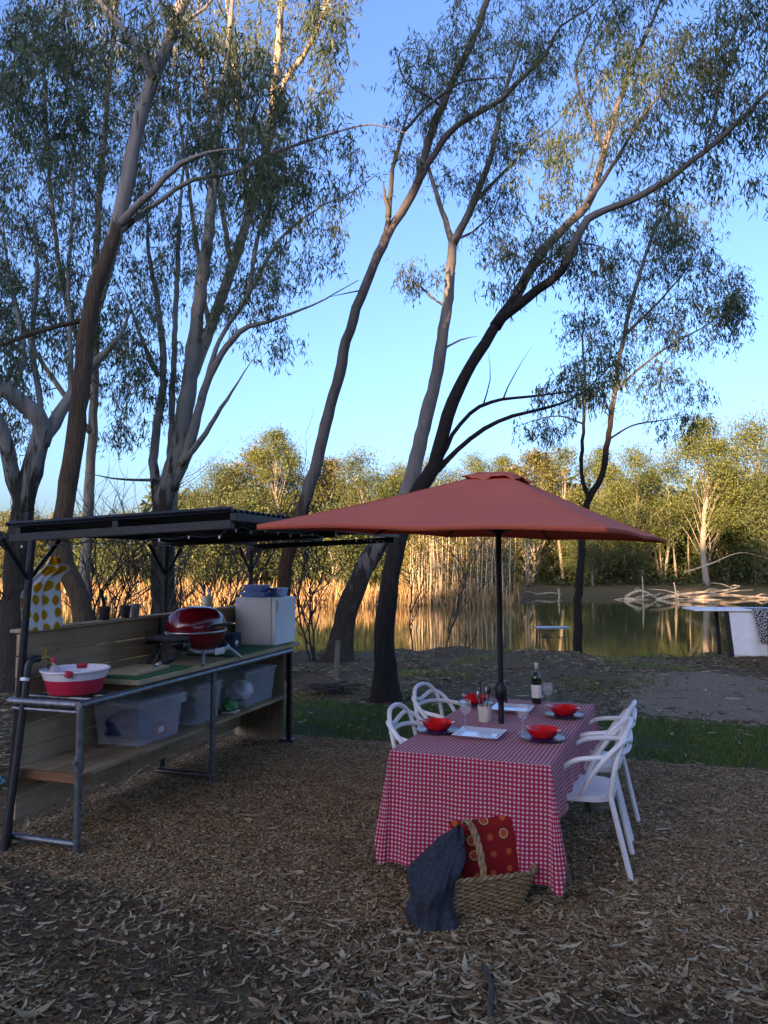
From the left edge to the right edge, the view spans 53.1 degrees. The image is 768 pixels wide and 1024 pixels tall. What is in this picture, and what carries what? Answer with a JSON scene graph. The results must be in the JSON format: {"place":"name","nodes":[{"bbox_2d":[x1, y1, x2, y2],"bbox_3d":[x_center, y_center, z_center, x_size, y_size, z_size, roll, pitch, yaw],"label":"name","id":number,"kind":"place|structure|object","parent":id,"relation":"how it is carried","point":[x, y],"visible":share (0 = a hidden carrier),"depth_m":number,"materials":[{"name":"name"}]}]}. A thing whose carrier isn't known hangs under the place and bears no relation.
{"place":"outdoors","nodes":[
{"label":"outdoors","id":0,"kind":"place"},
{"bbox_2d":[0,559,767,1023],"bbox_3d":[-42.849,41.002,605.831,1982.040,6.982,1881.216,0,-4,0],"label":"ground","id":1,"kind":"structure","parent":0,"point":[698,695],"depth_m":4.89,"materials":[{"name":"brown soil"}]},
{"bbox_2d":[0,507,51,568],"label":"gum tree","id":2,"kind":"object","parent":1,"relation":"on","point":[7,515],"visible":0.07,"depth_m":55.65,"materials":[{"name":"green plant"}]},
{"bbox_2d":[34,506,114,577],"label":"gum tree","id":3,"kind":"object","parent":1,"relation":"on","point":[42,550],"visible":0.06,"depth_m":56.81,"materials":[{"name":"green plant"}]},
{"bbox_2d":[0,0,168,693],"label":"gum tree","id":4,"kind":"object","parent":1,"relation":"on","point":[30,473],"visible":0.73,"depth_m":11.47,"materials":[{"name":"green plant"}]},
{"bbox_2d":[0,0,182,600],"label":"gum tree","id":5,"kind":"object","parent":1,"relation":"on","point":[92,425],"visible":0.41,"depth_m":13.09,"materials":[{"name":"green plant"}]},
{"bbox_2d":[74,505,150,587],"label":"gum tree","id":6,"kind":"object","parent":1,"relation":"on","point":[101,551],"visible":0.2,"depth_m":50.72,"materials":[{"name":"green plant"}]},
{"bbox_2d":[0,685,226,886],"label":"leaf litter","id":7,"kind":"object","parent":1,"relation":"on","point":[5,883],"visible":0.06,"depth_m":6.09,"materials":[{"name":"brown plant"}]},
{"bbox_2d":[61,473,193,661],"bbox_3d":[-4.369,1.012,12.177,2.028,3.328,2.513,-3,-5,43],"label":"dead shrub","id":8,"kind":"object","parent":1,"relation":"on","point":[127,584],"visible":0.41,"depth_m":12.19,"materials":[{"name":"brown plant"}]},
{"bbox_2d":[62,441,228,663],"bbox_3d":[-4.240,0.705,12.338,2.818,3.986,3.177,-2,-4,31],"label":"dead shrub","id":9,"kind":"object","parent":1,"relation":"on","point":[109,580],"visible":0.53,"depth_m":12.44,"materials":[{"name":"brown plant"}]},
{"bbox_2d":[131,545,215,655],"bbox_3d":[-3.125,1.336,11.348,1.476,2.626,1.113,0,-4,0],"label":"dead shrub","id":10,"kind":"object","parent":1,"relation":"on","point":[173,575],"visible":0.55,"depth_m":11.13,"materials":[{"name":"brown plant"}]},
{"bbox_2d":[72,495,275,610],"bbox_3d":[-3.651,1.178,13.417,3.440,3.164,2.988,1,-4,-14],"label":"dead shrub","id":11,"kind":"object","parent":1,"relation":"on","point":[207,572],"visible":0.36,"depth_m":13.25,"materials":[{"name":"brown plant"}]},
{"bbox_2d":[138,494,255,588],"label":"gum tree","id":12,"kind":"object","parent":1,"relation":"on","point":[197,564],"visible":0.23,"depth_m":47.34,"materials":[{"name":"green plant"}]},
{"bbox_2d":[0,506,398,854],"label":"outdoor kitchen","id":13,"kind":"object","parent":1,"relation":"on","point":[79,761],"visible":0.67,"depth_m":5.72,"materials":[{"name":"brown wood"}]},
{"bbox_2d":[0,646,51,851],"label":"garden tap","id":14,"kind":"object","parent":13,"relation":"attached to","point":[25,679],"visible":1,"depth_m":4.89,"materials":[{"name":"grey metal"}]},
{"bbox_2d":[21,557,69,630],"bbox_3d":[-2.333,0.560,5.294,0.071,0.506,0.436,-1,-4,18],"label":"apron","id":15,"kind":"object","parent":13,"relation":"hanging from","point":[46,607],"visible":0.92,"depth_m":5.31,"materials":[{"name":"white fabric"}]},
{"bbox_2d":[39,663,110,696],"bbox_3d":[-2.075,1.126,5.160,0.436,0.168,0.471,-1,-4,18],"label":"wash basin","id":16,"kind":"object","parent":13,"relation":"on","point":[79,679],"visible":1,"depth_m":5.01,"materials":[{"name":"red plastic"}]},
{"bbox_2d":[98,588,110,619],"bbox_3d":[-2.175,0.716,5.974,0.095,0.248,0.095,2,-4,-27],"label":"plant pot","id":17,"kind":"object","parent":13,"relation":"on","point":[104,611],"visible":1,"depth_m":5.94,"materials":[{"name":"black plastic"}]},
{"bbox_2d":[104,708,168,739],"bbox_3d":[-1.865,1.560,5.854,0.420,0.323,0.570,-1,-4,20],"label":"plastic bag","id":18,"kind":"object","parent":13,"relation":"on","point":[130,724],"visible":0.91,"depth_m":5.68,"materials":[{"name":"clear plastic"}]},
{"bbox_2d":[106,663,191,679],"bbox_3d":[-1.855,1.207,5.826,0.480,0.012,0.710,-1,-4,18],"label":"turf mat","id":19,"kind":"object","parent":13,"relation":"on","point":[172,668],"visible":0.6,"depth_m":5.65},
{"bbox_2d":[107,664,169,675],"bbox_3d":[-1.862,1.185,5.772,0.300,0.024,0.460,-1,-4,14],"label":"chopping board","id":20,"kind":"object","parent":19,"relation":"on","point":[135,669],"visible":0.78,"depth_m":5.70,"materials":[{"name":"brown wood"}]},
{"bbox_2d":[170,691,201,719],"bbox_3d":[-1.665,1.604,6.523,0.420,0.323,0.467,-1,-4,16],"label":"plastic bag","id":21,"kind":"object","parent":13,"relation":"on","point":[183,706],"visible":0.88,"depth_m":6.44,"materials":[{"name":"white plastic"}]},
{"bbox_2d":[143,606,241,666],"bbox_3d":[-1.613,1.031,6.426,0.533,0.475,0.812,-2,-4,24],"label":"barbecue","id":22,"kind":"object","parent":13,"relation":"on","point":[201,630],"visible":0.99,"depth_m":6.32,"materials":[{"name":"red metal"}]},
{"bbox_2d":[21,526,386,550],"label":"fairy lights","id":23,"kind":"object","parent":13,"relation":"attached to","point":[219,537],"visible":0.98,"depth_m":5.70,"materials":[{"name":"black plastic"}]},
{"bbox_2d":[186,645,275,656],"bbox_3d":[-1.416,1.298,7.205,0.470,0.012,0.850,-1,-4,18],"label":"turf mat","id":24,"kind":"object","parent":13,"relation":"on","point":[245,649],"visible":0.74,"depth_m":7.14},
{"bbox_2d":[218,632,240,650],"bbox_3d":[-1.442,1.219,7.214,0.178,0.170,0.170,-1,-4,18],"label":"gas canister","id":25,"kind":"object","parent":24,"relation":"on","point":[233,639],"visible":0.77,"depth_m":7.14,"materials":[{"name":"blue metal"}]},
{"bbox_2d":[224,680,253,699],"bbox_3d":[-1.377,1.663,7.417,0.441,0.323,0.652,-1,-4,18],"label":"plastic bag","id":26,"kind":"object","parent":13,"relation":"on","point":[240,690],"visible":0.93,"depth_m":7.40,"materials":[{"name":"white plastic"}]},
{"bbox_2d":[235,596,294,645],"bbox_3d":[-1.206,1.107,7.861,0.458,0.480,0.470,-1,-4,18],"label":"box","id":27,"kind":"object","parent":13,"relation":"on","point":[269,621],"visible":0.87,"depth_m":7.66,"materials":[{"name":"plastic"}]},
{"bbox_2d":[44,0,367,585],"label":"gum tree","id":28,"kind":"object","parent":1,"relation":"on","point":[279,29],"visible":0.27,"depth_m":15.68,"materials":[{"name":"green plant"}]},
{"bbox_2d":[0,0,415,732],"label":"gum tree","id":29,"kind":"object","parent":1,"relation":"on","point":[124,218],"visible":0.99,"depth_m":8.37,"materials":[{"name":"green plant"}]},
{"bbox_2d":[64,0,380,654],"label":"gum tree","id":30,"kind":"object","parent":1,"relation":"on","point":[184,426],"visible":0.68,"depth_m":13.30,"materials":[{"name":"green plant"}]},
{"bbox_2d":[176,453,268,582],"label":"gum tree","id":31,"kind":"object","parent":1,"relation":"on","point":[222,473],"visible":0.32,"depth_m":51.67,"materials":[{"name":"green plant"}]},
{"bbox_2d":[128,409,337,614],"bbox_3d":[-2.491,0.464,12.479,3.033,4.510,2.150,2,-4,-30],"label":"dead shrub","id":32,"kind":"object","parent":1,"relation":"on","point":[228,575],"visible":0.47,"depth_m":12.43,"materials":[{"name":"brown plant"}]},
{"bbox_2d":[175,476,310,588],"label":"gum tree","id":33,"kind":"object","parent":1,"relation":"on","point":[255,502],"visible":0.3,"depth_m":49.20,"materials":[{"name":"green plant"}]},
{"bbox_2d":[199,443,302,561],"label":"gum tree","id":34,"kind":"object","parent":1,"relation":"on","point":[249,469],"visible":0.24,"depth_m":55.27,"materials":[{"name":"green plant"}]},
{"bbox_2d":[0,569,525,606],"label":"reeds","id":35,"kind":"object","parent":1,"relation":"on","point":[404,597],"visible":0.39,"depth_m":41.73,"materials":[{"name":"beige plant"}]},
{"bbox_2d":[231,423,330,576],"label":"gum tree","id":36,"kind":"object","parent":1,"relation":"on","point":[277,435],"visible":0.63,"depth_m":53.88,"materials":[{"name":"green plant"}]},
{"bbox_2d":[257,472,348,661],"bbox_3d":[-1.390,0.969,13.580,1.826,3.562,2.218,0,-4,0],"label":"dead shrub","id":37,"kind":"object","parent":1,"relation":"on","point":[310,606],"visible":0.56,"depth_m":13.92,"materials":[{"name":"brown plant"}]},
{"bbox_2d":[244,474,361,619],"bbox_3d":[-1.292,1.031,12.825,2.223,3.418,1.866,0,-4,0],"label":"dead shrub","id":38,"kind":"object","parent":1,"relation":"on","point":[315,591],"visible":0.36,"depth_m":13.30,"materials":[{"name":"brown plant"}]},
{"bbox_2d":[291,453,371,573],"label":"gum tree","id":39,"kind":"object","parent":1,"relation":"on","point":[325,486],"visible":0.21,"depth_m":57.70,"materials":[{"name":"green plant"}]},
{"bbox_2d":[292,681,370,696],"bbox_3d":[-0.697,2.408,10.455,1.068,0.222,0.930,1,-4,-15],"label":"twig heap","id":40,"kind":"object","parent":1,"relation":"on","point":[332,688],"visible":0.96,"depth_m":10.42,"materials":[{"name":"brown plant"}]},
{"bbox_2d":[262,492,406,586],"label":"gum tree","id":41,"kind":"object","parent":1,"relation":"on","point":[336,550],"visible":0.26,"depth_m":48.78,"materials":[{"name":"green plant"}]},
{"bbox_2d":[310,434,410,570],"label":"gum tree","id":42,"kind":"object","parent":1,"relation":"on","point":[364,483],"visible":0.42,"depth_m":54.35,"materials":[{"name":"green plant"}]},
{"bbox_2d":[0,833,767,1023],"bbox_3d":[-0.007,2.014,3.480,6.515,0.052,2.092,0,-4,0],"label":"leaf litter","id":43,"kind":"object","parent":1,"relation":"on","point":[342,1011],"visible":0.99,"depth_m":3.33,"materials":[{"name":"brown plant"}]},
{"bbox_2d":[480,964,493,1016],"bbox_3d":[0.438,1.994,3.215,0.045,0.040,0.380,0,-4,3],"label":"fallen branch","id":44,"kind":"object","parent":43,"relation":"on","point":[489,979],"visible":1,"depth_m":3.17,"materials":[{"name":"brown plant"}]},
{"bbox_2d":[0,732,767,1021],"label":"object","id":45,"kind":"structure","parent":1,"relation":"on","point":[473,920],"depth_m":4.72,"materials":[{"name":"brown plant"}]},
{"bbox_2d":[0,731,767,993],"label":"leaf litter","id":46,"kind":"object","parent":1,"relation":"on","point":[624,902],"visible":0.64,"depth_m":4.31,"materials":[{"name":"brown plant"}]},
{"bbox_2d":[0,538,767,588],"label":"undergrowth","id":47,"kind":"object","parent":1,"relation":"on","point":[687,582],"visible":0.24,"depth_m":55.70,"materials":[{"name":"brown plant"}]},
{"bbox_2d":[0,645,767,762],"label":"leaf litter","id":48,"kind":"object","parent":1,"relation":"on","point":[699,662],"visible":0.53,"depth_m":12.28,"materials":[{"name":"brown plant"}]},
{"bbox_2d":[0,466,767,576],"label":"woods","id":49,"kind":"object","parent":1,"relation":"on","point":[679,552],"visible":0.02,"depth_m":65.04,"materials":[{"name":"green plant"}]},
{"bbox_2d":[367,453,428,567],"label":"gum tree","id":50,"kind":"object","parent":1,"relation":"on","point":[401,469],"visible":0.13,"depth_m":55.86,"materials":[{"name":"green plant"}]},
{"bbox_2d":[386,702,422,747],"bbox_3d":[0.309,1.703,5.009,0.548,0.863,0.580,-1,-4,18],"label":"garden chair","id":51,"kind":"object","parent":1,"relation":"on","point":[393,733],"visible":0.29,"depth_m":5.14,"materials":[{"name":"white plastic"}]},
{"bbox_2d":[371,535,441,650],"bbox_3d":[0.673,1.495,16.720,1.334,3.116,2.397,3,-5,-34],"label":"bare sapling","id":52,"kind":"object","parent":1,"relation":"on","point":[410,609],"visible":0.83,"depth_m":16.55,"materials":[{"name":"brown plant"}]},
{"bbox_2d":[411,682,463,726],"bbox_3d":[0.515,1.760,5.869,0.548,0.863,0.580,-2,-4,25],"label":"garden chair","id":53,"kind":"object","parent":1,"relation":"on","point":[418,709],"visible":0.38,"depth_m":6.06,"materials":[{"name":"white plastic"}]},
{"bbox_2d":[406,445,468,565],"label":"gum tree","id":54,"kind":"object","parent":1,"relation":"on","point":[435,483],"visible":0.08,"depth_m":56.56,"materials":[{"name":"green plant"}]},
{"bbox_2d":[277,0,598,679],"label":"gum tree","id":55,"kind":"object","parent":1,"relation":"on","point":[286,561],"visible":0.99,"depth_m":12.10,"materials":[{"name":"green plant"}]},
{"bbox_2d":[317,0,570,662],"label":"gum tree","id":56,"kind":"object","parent":1,"relation":"on","point":[351,598],"visible":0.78,"depth_m":14.30,"materials":[{"name":"green plant"}]},
{"bbox_2d":[399,535,517,605],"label":"reeds","id":57,"kind":"object","parent":1,"relation":"on","point":[431,562],"visible":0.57,"depth_m":41.95,"materials":[{"name":"brown plant"}]},
{"bbox_2d":[425,535,494,646],"bbox_3d":[1.857,1.275,17.210,2.243,3.404,2.337,2,-4,-23],"label":"bare sapling","id":58,"kind":"object","parent":1,"relation":"on","point":[459,596],"visible":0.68,"depth_m":16.70,"materials":[{"name":"brown plant"}]},
{"bbox_2d":[257,471,666,723],"bbox_3d":[0.797,0.944,5.227,1.907,2.440,3.064,-2,-4,25],"label":"umbrella","id":59,"kind":"object","parent":1,"relation":"on","point":[498,505],"visible":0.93,"depth_m":4.42,"materials":[{"name":"red fabric"}]},
{"bbox_2d":[189,492,755,584],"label":"undergrowth","id":60,"kind":"object","parent":1,"relation":"on","point":[675,571],"visible":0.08,"depth_m":58.30,"materials":[{"name":"plant"}]},
{"bbox_2d":[439,441,509,562],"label":"gum tree","id":61,"kind":"object","parent":1,"relation":"on","point":[476,464],"visible":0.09,"depth_m":57.93,"materials":[{"name":"green plant"}]},
{"bbox_2d":[453,819,537,916],"bbox_3d":[0.475,1.847,4.053,0.660,0.435,0.318,1,-4,-15],"label":"picnic basket","id":62,"kind":"object","parent":1,"relation":"on","point":[505,893],"visible":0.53,"depth_m":3.93,"materials":[{"name":"wicker"}]},
{"bbox_2d":[405,823,465,931],"bbox_3d":[0.265,1.845,3.914,0.355,0.421,0.349,1,-4,-15],"label":"blanket","id":63,"kind":"object","parent":62,"relation":"in","point":[434,870],"visible":1,"depth_m":3.84,"materials":[{"name":"blue fabric"}]},
{"bbox_2d":[449,815,519,889],"bbox_3d":[0.555,1.829,4.122,0.370,0.370,0.121,-6,-11,-5],"label":"cushion","id":64,"kind":"object","parent":62,"relation":"in","point":[497,837],"visible":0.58,"depth_m":4.08,"materials":[{"name":"red fabric"}]},
{"bbox_2d":[484,450,528,545],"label":"gum tree","id":65,"kind":"object","parent":1,"relation":"on","point":[505,458],"visible":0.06,"depth_m":60.99,"materials":[{"name":"green plant"}]},
{"bbox_2d":[424,716,598,883],"bbox_3d":[0.825,1.805,5.155,1.043,0.731,1.918,-2,-4,22],"label":"picnic table","id":66,"kind":"object","parent":1,"relation":"on","point":[592,806],"visible":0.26,"depth_m":5.56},
{"bbox_2d":[374,719,579,896],"bbox_3d":[0.632,1.715,4.676,1.085,0.637,1.082,-2,-4,22],"label":"tablecloth","id":67,"kind":"object","parent":66,"relation":"on","point":[428,795],"visible":0.84,"depth_m":4.31,"materials":[{"name":"red fabric"}]},
{"bbox_2d":[417,725,457,733],"bbox_3d":[0.343,1.400,4.924,0.268,0.018,0.268,-2,-4,22],"label":"plate","id":68,"kind":"object","parent":67,"relation":"on","point":[451,729],"visible":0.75,"depth_m":4.86,"materials":[{"name":"ceramic"}]},
{"bbox_2d":[419,718,455,730],"bbox_3d":[0.343,1.371,4.926,0.200,0.064,0.200,2,-4,-25],"label":"bowl","id":69,"kind":"object","parent":68,"relation":"on","point":[437,724],"visible":0.99,"depth_m":4.88,"materials":[{"name":"red ceramic"}]},
{"bbox_2d":[451,726,506,739],"bbox_3d":[0.600,1.389,4.814,0.288,0.022,0.268,-2,-4,22],"label":"platter","id":70,"kind":"object","parent":67,"relation":"on","point":[483,733],"visible":1,"depth_m":4.84,"materials":[{"name":"white ceramic"}]},
{"bbox_2d":[476,681,492,722],"bbox_3d":[0.689,1.298,5.255,0.112,0.267,0.118,-2,-4,22],"label":"utensil pot","id":71,"kind":"object","parent":67,"relation":"on","point":[484,713],"visible":1,"depth_m":5.22,"materials":[{"name":"beige ceramic"}]},
{"bbox_2d":[521,733,564,742],"bbox_3d":[0.973,1.385,4.705,0.268,0.018,0.268,0,-4,5],"label":"plate","id":72,"kind":"object","parent":67,"relation":"on","point":[556,738],"visible":0.67,"depth_m":4.64,"materials":[{"name":"ceramic"}]},
{"bbox_2d":[524,725,561,738],"bbox_3d":[0.973,1.356,4.707,0.200,0.064,0.200,0,-4,-8],"label":"bowl","id":73,"kind":"object","parent":72,"relation":"on","point":[543,731],"visible":0.99,"depth_m":4.66,"materials":[{"name":"red ceramic"}]},
{"bbox_2d":[444,698,603,773],"bbox_3d":[1.016,1.670,5.614,1.046,0.416,1.077,-2,-4,22],"label":"tablecloth","id":74,"kind":"object","parent":66,"relation":"on","point":[535,715],"visible":0.37,"depth_m":5.45,"materials":[{"name":"fabric"}]},
{"bbox_2d":[492,703,534,712],"bbox_3d":[0.944,1.444,5.645,0.288,0.022,0.268,-1,-4,19],"label":"platter","id":75,"kind":"object","parent":74,"relation":"on","point":[517,708],"visible":0.77,"depth_m":5.67,"materials":[{"name":"white ceramic"}]},
{"bbox_2d":[532,663,541,703],"bbox_3d":[1.178,1.323,5.935,0.076,0.307,0.075,-2,-4,22],"label":"wine bottle","id":76,"kind":"object","parent":74,"relation":"on","point":[536,689],"visible":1,"depth_m":5.90,"materials":[{"name":"black glass"}]},
{"bbox_2d":[545,711,583,718],"bbox_3d":[1.269,1.432,5.413,0.268,0.018,0.268,-1,-4,17],"label":"plate","id":77,"kind":"object","parent":74,"relation":"on","point":[552,714],"visible":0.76,"depth_m":5.37,"materials":[{"name":"ceramic"}]},
{"bbox_2d":[547,704,580,715],"bbox_3d":[1.269,1.403,5.415,0.200,0.064,0.200,1,-4,-11],"label":"bowl","id":78,"kind":"object","parent":77,"relation":"on","point":[564,709],"visible":0.98,"depth_m":5.37,"materials":[{"name":"red ceramic"}]},
{"bbox_2d":[519,538,545,587],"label":"gum tree","id":79,"kind":"object","parent":1,"relation":"on","point":[528,542],"visible":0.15,"depth_m":53.69,"materials":[{"name":"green plant"}]},
{"bbox_2d":[487,445,597,582],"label":"gum tree","id":80,"kind":"object","parent":1,"relation":"on","point":[531,459],"visible":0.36,"depth_m":57.28,"materials":[{"name":"green plant"}]},
{"bbox_2d":[534,626,570,651],"bbox_3d":[3.550,2.708,16.208,0.700,0.568,0.340,0,-4,-2],"label":"side table","id":81,"kind":"object","parent":1,"relation":"on","point":[552,627],"visible":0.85,"depth_m":16.13,"materials":[{"name":"metal"}]},
{"bbox_2d":[369,0,767,703],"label":"gum tree","id":82,"kind":"object","parent":1,"relation":"on","point":[385,686],"visible":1,"depth_m":10.18,"materials":[{"name":"green plant"}]},
{"bbox_2d":[527,434,617,581],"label":"gum tree","id":83,"kind":"object","parent":1,"relation":"on","point":[565,456],"visible":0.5,"depth_m":56.82,"materials":[{"name":"green plant"}]},
{"bbox_2d":[551,499,637,586],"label":"gum tree","id":84,"kind":"object","parent":1,"relation":"on","point":[602,559],"visible":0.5,"depth_m":54.46,"materials":[{"name":"green plant"}]},
{"bbox_2d":[563,717,634,880],"bbox_3d":[1.234,1.680,4.659,0.548,0.863,0.580,-1,-4,19],"label":"garden chair","id":85,"kind":"object","parent":1,"relation":"on","point":[589,786],"visible":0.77,"depth_m":4.46,"materials":[{"name":"white plastic"}]},
{"bbox_2d":[566,700,640,840],"bbox_3d":[1.462,1.722,5.293,0.548,0.863,0.580,-2,-4,24],"label":"garden chair","id":86,"kind":"object","parent":1,"relation":"on","point":[625,714],"visible":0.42,"depth_m":5.16,"materials":[{"name":"white plastic"}]},
{"bbox_2d":[569,442,640,579],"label":"gum tree","id":87,"kind":"object","parent":1,"relation":"on","point":[598,460],"visible":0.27,"depth_m":59.83,"materials":[{"name":"green plant"}]},
{"bbox_2d":[507,173,762,652],"bbox_3d":[5.872,-1.978,18.177,5.876,12.010,3.396,0,-4,0],"label":"gum tree","id":88,"kind":"object","parent":1,"relation":"on","point":[730,306],"visible":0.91,"depth_m":18.03,"materials":[{"name":"green plant"}]},
{"bbox_2d":[581,432,691,582],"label":"gum tree","id":89,"kind":"object","parent":1,"relation":"on","point":[656,528],"visible":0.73,"depth_m":56.30,"materials":[{"name":"green plant"}]},
{"bbox_2d":[623,545,658,584],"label":"gum tree","id":90,"kind":"object","parent":1,"relation":"on","point":[640,557],"visible":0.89,"depth_m":55.62,"materials":[{"name":"green plant"}]},
{"bbox_2d":[621,452,700,581],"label":"gum tree","id":91,"kind":"object","parent":1,"relation":"on","point":[659,499],"visible":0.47,"depth_m":57.59,"materials":[{"name":"green plant"}]},
{"bbox_2d":[650,411,765,585],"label":"gum tree","id":92,"kind":"object","parent":1,"relation":"on","point":[726,469],"visible":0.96,"depth_m":54.19,"materials":[{"name":"green plant"}]},
{"bbox_2d":[670,474,767,580],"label":"gum tree","id":93,"kind":"object","parent":1,"relation":"on","point":[707,552],"visible":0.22,"depth_m":59.65,"materials":[{"name":"green plant"}]},
{"bbox_2d":[682,400,767,583],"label":"gum tree","id":94,"kind":"object","parent":1,"relation":"on","point":[749,436],"visible":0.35,"depth_m":56.71,"materials":[{"name":"green plant"}]},
{"bbox_2d":[682,607,767,657],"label":"trestle table","id":95,"kind":"object","parent":1,"relation":"on","point":[715,610],"visible":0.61,"depth_m":14.75,"materials":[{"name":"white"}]},
{"bbox_2d":[729,612,767,656],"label":"cloth","id":96,"kind":"object","parent":95,"relation":"hanging from","point":[745,637],"visible":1,"depth_m":14.53,"materials":[{"name":"white fabric"}]},
{"bbox_2d":[746,608,767,642],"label":"throw","id":97,"kind":"object","parent":95,"relation":"on","point":[760,616],"visible":1,"depth_m":14.43,"materials":[{"name":"white fabric"}]},
{"bbox_2d":[712,429,767,583],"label":"gum tree","id":98,"kind":"object","parent":1,"relation":"on","point":[759,543],"visible":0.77,"depth_m":53.13,"materials":[{"name":"green plant"}]},
{"bbox_2d":[0,597,767,663],"bbox_3d":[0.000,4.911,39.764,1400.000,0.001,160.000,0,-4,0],"label":"water","id":99,"kind":"structure","parent":0,"point":[622,628],"depth_m":28.03,"materials":[{"name":"brown liquid"}]},
{"bbox_2d":[651,582,739,599],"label":"fallen branch","id":100,"kind":"object","parent":99,"relation":"in","point":[679,594],"visible":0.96,"depth_m":47.74,"materials":[{"name":"brown wood"}]},
{"bbox_2d":[687,589,767,598],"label":"fallen branch","id":101,"kind":"object","parent":99,"relation":"in","point":[723,594],"visible":0.85,"depth_m":48.49,"materials":[{"name":"brown wood"}]},
{"bbox_2d":[0,0,767,550],"label":"sky","id":102,"kind":"structure","parent":0,"point":[383,391],"materials":[{"name":"blue"}]},
{"bbox_2d":[398,534,526,598],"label":"reeds","id":103,"kind":"object","parent":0,"point":[430,542],"visible":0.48,"depth_m":43.12,"materials":[{"name":"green plant"}]},
{"bbox_2d":[219,643,766,697],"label":"grass","id":104,"kind":"structure","parent":0,"point":[474,660],"depth_m":12.75,"materials":[{"name":"green plant"}]},
{"bbox_2d":[284,695,767,769],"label":"grass","id":105,"kind":"structure","parent":0,"point":[731,744],"depth_m":8.06,"materials":[{"name":"green plant"}]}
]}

